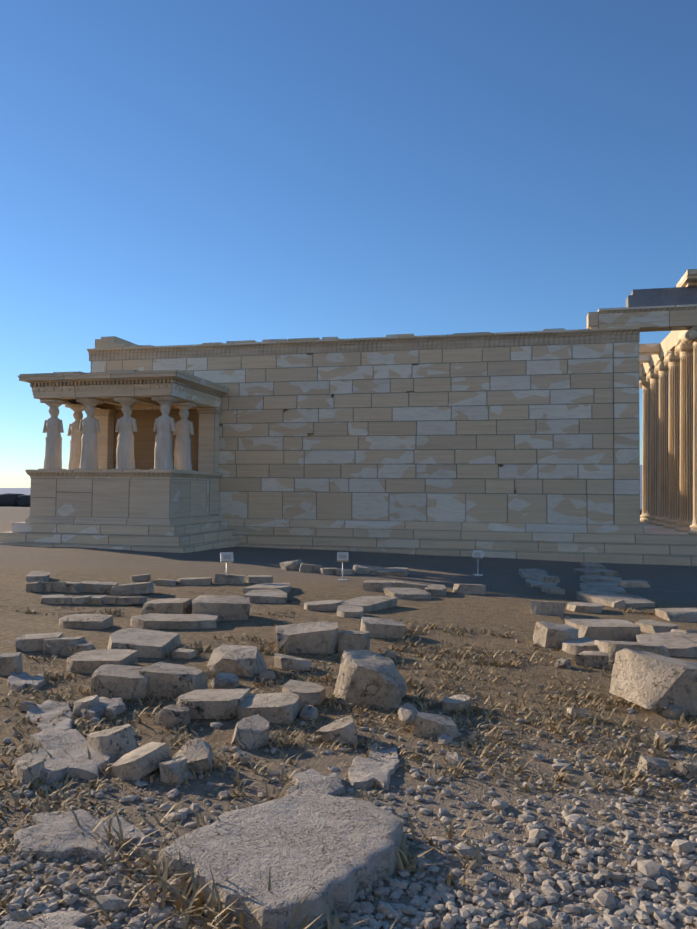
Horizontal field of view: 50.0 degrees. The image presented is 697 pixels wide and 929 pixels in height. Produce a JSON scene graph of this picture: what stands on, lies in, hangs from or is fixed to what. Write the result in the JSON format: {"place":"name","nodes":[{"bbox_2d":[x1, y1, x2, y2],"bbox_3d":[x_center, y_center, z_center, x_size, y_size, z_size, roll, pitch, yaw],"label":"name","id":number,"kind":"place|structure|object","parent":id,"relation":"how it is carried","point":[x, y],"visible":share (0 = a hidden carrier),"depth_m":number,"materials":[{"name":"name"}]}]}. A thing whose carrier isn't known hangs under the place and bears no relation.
{"place":"outdoors","nodes":[
{"label":"outdoors","id":0,"kind":"place"},
{"bbox_2d":[0,465,696,928],"bbox_3d":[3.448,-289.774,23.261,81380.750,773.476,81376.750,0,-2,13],"label":"ground sheet","id":1,"kind":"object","parent":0,"point":[506,599],"visible":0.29,"depth_m":5.85,"materials":[{"name":"brown soil"}]},
{"bbox_2d":[0,672,402,928],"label":"flat rocks","id":2,"kind":"object","parent":1,"relation":"on","point":[333,843],"visible":0.79,"depth_m":3.13,"materials":[{"name":"grey stone"}]},
{"bbox_2d":[220,552,233,573],"bbox_3d":[-2.251,1.909,13.807,0.230,0.576,0.159,1,-2,-18],"label":"info sign","id":3,"kind":"object","parent":1,"relation":"on","point":[226,557],"visible":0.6,"depth_m":13.78,"materials":[{"name":"white plastic"}]},
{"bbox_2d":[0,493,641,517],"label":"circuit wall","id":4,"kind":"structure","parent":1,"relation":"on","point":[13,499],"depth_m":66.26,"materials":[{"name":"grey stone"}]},
{"bbox_2d":[337,552,347,580],"bbox_3d":[-0.118,2.061,15.114,0.230,0.576,0.159,1,-2,-1],"label":"info sign","id":5,"kind":"object","parent":1,"relation":"on","point":[342,557],"visible":0.98,"depth_m":15.09,"materials":[{"name":"white plastic"}]},
{"bbox_2d":[0,269,696,565],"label":"temple","id":6,"kind":"structure","parent":1,"relation":"on","point":[520,445],"depth_m":25.03,"materials":[{"name":"stone"}]},
{"bbox_2d":[38,396,196,470],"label":"caryatids","id":7,"kind":"object","parent":6,"relation":"on","point":[82,433],"visible":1,"depth_m":24.37,"materials":[{"name":"stone"}]},
{"bbox_2d":[37,385,219,401],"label":"porch rosettes","id":8,"kind":"object","parent":6,"relation":"on","point":[100,387],"visible":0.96,"depth_m":24.01,"materials":[{"name":"stone"}]},
{"bbox_2d":[639,326,696,534],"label":"porch columns","id":9,"kind":"structure","parent":6,"relation":"on","point":[668,384],"depth_m":27.73,"materials":[{"name":"stone"}]},
{"bbox_2d":[0,560,696,785],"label":"foundation blocks","id":10,"kind":"structure","parent":1,"relation":"on","point":[648,672],"depth_m":6.69,"materials":[{"name":"stone"}]},
{"bbox_2d":[0,624,696,928],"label":"pebbles","id":11,"kind":"object","parent":1,"relation":"on","point":[604,900],"visible":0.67,"depth_m":3.04,"materials":[{"name":"grey gravel"}]},
{"bbox_2d":[0,605,696,928],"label":"dry grass tufts","id":12,"kind":"object","parent":1,"relation":"on","point":[403,863],"visible":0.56,"depth_m":4.49,"materials":[{"name":"beige plant"}]},
{"bbox_2d":[472,550,483,575],"bbox_3d":[2.987,2.270,17.243,0.230,0.576,0.159,-1,-2,36],"label":"info sign","id":13,"kind":"object","parent":1,"relation":"on","point":[477,554],"visible":0.98,"depth_m":17.21,"materials":[{"name":"white plastic"}]},
{"bbox_2d":[0,0,696,487],"label":"sky","id":14,"kind":"structure","parent":0,"point":[173,172],"materials":[{"name":"blue"}]}
]}

